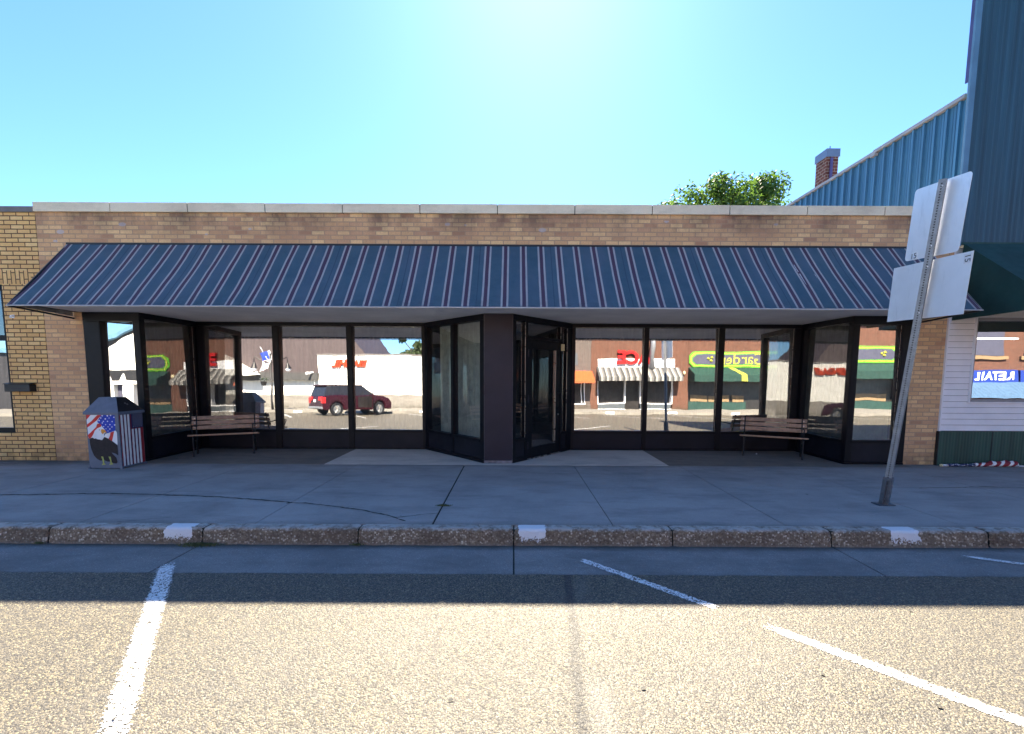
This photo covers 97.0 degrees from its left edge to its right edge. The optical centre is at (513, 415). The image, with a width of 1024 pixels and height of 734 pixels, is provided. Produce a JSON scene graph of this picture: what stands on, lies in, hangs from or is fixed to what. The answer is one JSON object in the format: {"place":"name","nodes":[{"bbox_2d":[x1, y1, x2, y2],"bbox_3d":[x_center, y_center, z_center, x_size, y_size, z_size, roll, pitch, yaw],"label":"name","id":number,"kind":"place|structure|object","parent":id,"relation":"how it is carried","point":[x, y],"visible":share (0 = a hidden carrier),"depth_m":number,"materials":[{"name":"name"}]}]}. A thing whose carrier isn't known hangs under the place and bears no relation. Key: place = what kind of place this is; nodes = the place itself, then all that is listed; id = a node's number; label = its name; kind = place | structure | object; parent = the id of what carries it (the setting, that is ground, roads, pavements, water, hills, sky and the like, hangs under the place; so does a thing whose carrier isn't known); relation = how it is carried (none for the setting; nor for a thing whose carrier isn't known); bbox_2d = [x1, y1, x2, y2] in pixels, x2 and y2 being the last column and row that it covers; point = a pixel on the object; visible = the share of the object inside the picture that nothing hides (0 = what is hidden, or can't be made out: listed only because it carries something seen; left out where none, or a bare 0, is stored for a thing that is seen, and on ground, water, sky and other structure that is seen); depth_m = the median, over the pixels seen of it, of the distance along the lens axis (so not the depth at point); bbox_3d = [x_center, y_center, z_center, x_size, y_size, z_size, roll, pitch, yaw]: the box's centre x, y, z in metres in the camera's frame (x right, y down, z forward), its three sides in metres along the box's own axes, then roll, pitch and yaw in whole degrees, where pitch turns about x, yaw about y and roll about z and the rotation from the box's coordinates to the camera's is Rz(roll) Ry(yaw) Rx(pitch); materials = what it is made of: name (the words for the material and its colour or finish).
{"place":"outdoors","nodes":[
{"label":"outdoors","id":0,"kind":"place"},
{"bbox_2d":[0,0,971,205],"label":"sky","id":1,"kind":"structure","parent":0,"point":[554,102],"materials":[{"name":"blue"}]},
{"bbox_2d":[0,571,1023,733],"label":"road","id":2,"kind":"structure","parent":0,"point":[282,653],"depth_m":2.63,"materials":[{"name":"grey asphalt"}]},
{"bbox_2d":[96,561,174,733],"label":"parking line","id":3,"kind":"object","parent":2,"relation":"on","point":[113,713],"visible":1,"depth_m":2.55,"materials":[{"name":"paint"}]},
{"bbox_2d":[581,559,718,607],"bbox_3d":[1.002,1.295,3.553,1.181,0.001,0.095,5,7,44],"label":"parking line","id":4,"kind":"object","parent":2,"relation":"on","point":[646,582],"visible":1,"depth_m":3.51,"materials":[{"name":"paint"}]},
{"bbox_2d":[763,625,1023,725],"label":"parking line","id":5,"kind":"object","parent":2,"relation":"on","point":[913,678],"visible":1,"depth_m":2.42,"materials":[{"name":"paint"}]},
{"bbox_2d":[964,555,1023,564],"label":"parking line","id":6,"kind":"object","parent":2,"relation":"on","point":[989,559],"visible":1,"depth_m":3.98,"materials":[{"name":"paint"}]},
{"bbox_2d":[0,463,1023,527],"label":"sidewalk","id":7,"kind":"structure","parent":0,"point":[514,495],"depth_m":5.51,"materials":[{"name":"concrete"}]},
{"bbox_2d":[83,397,146,468],"bbox_3d":[-6.184,0.249,7.057,0.567,1.085,0.477,0,5,0],"label":"trash can","id":8,"kind":"object","parent":7,"relation":"on","point":[115,433],"visible":1,"depth_m":6.88,"materials":[{"name":"metal"}]},
{"bbox_2d":[871,171,973,505],"bbox_3d":[4.242,-0.673,4.774,0.185,3.451,0.935,0,5,0],"label":"sign post","id":9,"kind":"object","parent":7,"relation":"on","point":[929,287],"visible":1,"depth_m":4.65,"materials":[{"name":"metal"}]},
{"bbox_2d":[939,460,1023,466],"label":"rolled flag","id":10,"kind":"object","parent":7,"relation":"on","point":[1005,463],"visible":1,"depth_m":7.37,"materials":[{"name":"fabric"}]},
{"bbox_2d":[0,448,1023,467],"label":"entrance apron","id":11,"kind":"object","parent":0,"point":[430,457],"visible":0.52,"depth_m":7.87,"materials":[{"name":"concrete"}]},
{"bbox_2d":[0,206,56,460],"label":"brick building","id":12,"kind":"structure","parent":11,"relation":"on","point":[26,427],"depth_m":7.38,"materials":[{"name":"brick"}]},
{"bbox_2d":[0,285,15,432],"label":"window","id":13,"kind":"structure","parent":12,"relation":"in","point":[7,421],"depth_m":7.50,"materials":[{"name":"metal"}]},
{"bbox_2d":[3,382,36,391],"bbox_3d":[-8.014,-0.467,7.363,0.430,0.147,0.120,0,5,0],"label":"mailbox","id":14,"kind":"object","parent":12,"relation":"attached to","point":[19,387],"visible":1,"depth_m":7.32,"materials":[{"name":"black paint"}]},
{"bbox_2d":[187,414,258,456],"bbox_3d":[-5.249,0.343,8.258,1.070,0.703,0.492,-2,6,-25],"label":"bench","id":15,"kind":"object","parent":11,"relation":"on","point":[254,421],"visible":1,"depth_m":8.33,"materials":[{"name":"wood"}]},
{"bbox_2d":[5,202,983,464],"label":"store building","id":16,"kind":"structure","parent":11,"relation":"on","point":[663,328],"depth_m":7.38,"materials":[{"name":"beige brick"}]},
{"bbox_2d":[82,312,153,460],"bbox_3d":[-6.514,-0.466,7.476,0.910,2.430,0.122,0,5,0],"label":"display window","id":17,"kind":"structure","parent":16,"relation":"in","point":[108,336],"depth_m":7.42,"materials":[{"name":"clear glass"}]},
{"bbox_2d":[132,312,202,460],"bbox_3d":[-6.100,-0.519,8.075,0.122,2.430,1.300,0,5,1],"label":"display window","id":18,"kind":"structure","parent":16,"relation":"in","point":[171,343],"depth_m":8.03,"materials":[{"name":"clear glass"}]},
{"bbox_2d":[196,322,425,448],"bbox_3d":[-3.871,-0.572,8.770,4.345,2.430,0.122,0,5,0],"label":"display window","id":19,"kind":"structure","parent":16,"relation":"in","point":[310,385],"depth_m":8.77,"materials":[{"name":"clear glass"}]},
{"bbox_2d":[424,314,483,462],"bbox_3d":[-1.052,-0.495,8.077,0.122,2.430,1.827,-4,7,-42],"label":"display window","id":20,"kind":"structure","parent":16,"relation":"in","point":[453,443],"depth_m":8.05,"materials":[{"name":"brown metal"}]},
{"bbox_2d":[440,321,479,437],"bbox_3d":[-0.896,-0.668,8.281,0.061,2.100,1.586,-4,7,-42],"label":"curtain","id":21,"kind":"object","parent":16,"relation":"hanging from","point":[468,379],"visible":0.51,"depth_m":8.28,"materials":[{"name":"fabric"}]},
{"bbox_2d":[527,339,561,457],"bbox_3d":[0.548,-0.310,8.080,0.690,2.033,0.806,0,5,0],"label":"door","id":22,"kind":"structure","parent":16,"relation":"in","point":[544,392],"depth_m":8.10,"materials":[{"name":"brown metal"}]},
{"bbox_2d":[570,324,801,450],"bbox_3d":[3.301,-0.537,8.770,4.370,2.430,0.122,0,5,0],"label":"display window","id":23,"kind":"structure","parent":16,"relation":"in","point":[664,387],"depth_m":8.77,"materials":[{"name":"clear glass"}]},
{"bbox_2d":[795,316,860,463],"bbox_3d":[5.543,-0.462,8.075,0.122,2.430,1.300,0,5,-1],"label":"display window","id":24,"kind":"structure","parent":16,"relation":"in","point":[824,344],"depth_m":8.04,"materials":[{"name":"clear glass"}]},
{"bbox_2d":[839,316,912,464],"bbox_3d":[5.988,-0.405,7.476,0.975,2.430,0.122,0,5,0],"label":"display window","id":25,"kind":"structure","parent":16,"relation":"in","point":[883,345],"depth_m":7.47,"materials":[{"name":"clear glass"}]},
{"bbox_2d":[740,416,808,459],"bbox_3d":[4.716,0.393,8.249,1.070,0.703,0.492,3,6,27],"label":"bench","id":26,"kind":"object","parent":11,"relation":"on","point":[802,430],"visible":1,"depth_m":8.32,"materials":[{"name":"wood"}]},
{"bbox_2d":[786,0,1023,464],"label":"metal building","id":27,"kind":"structure","parent":11,"relation":"on","point":[977,129],"depth_m":7.35,"materials":[{"name":"teal metal"}]},
{"bbox_2d":[970,318,1023,401],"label":"window","id":28,"kind":"structure","parent":27,"relation":"in","point":[998,369],"depth_m":7.41,"materials":[{"name":"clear glass"}]},
{"label":"ground","id":29,"kind":"structure","parent":0,"visible":0},
{"bbox_2d":[0,543,1023,576],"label":"gutter","id":30,"kind":"object","parent":29,"relation":"on","point":[503,560],"visible":0.65,"depth_m":3.96,"materials":[{"name":"concrete"}]},
{"bbox_2d":[31,504,452,547],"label":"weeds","id":31,"kind":"object","parent":30,"relation":"on","point":[196,544],"visible":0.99,"depth_m":4.26,"materials":[{"name":"green plant"}]},
{"bbox_2d":[0,522,1023,547],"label":"kerb","id":32,"kind":"structure","parent":30,"relation":"on","point":[533,535],"depth_m":4.30,"materials":[{"name":"concrete"}]},
{"bbox_2d":[657,170,793,205],"bbox_3d":[14.888,-9.062,32.834,9.915,15.152,10.471,0,5,0],"label":"tree","id":33,"kind":"object","parent":29,"relation":"on","point":[763,191],"visible":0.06,"depth_m":29.18,"materials":[{"name":"green plant"}]}
]}

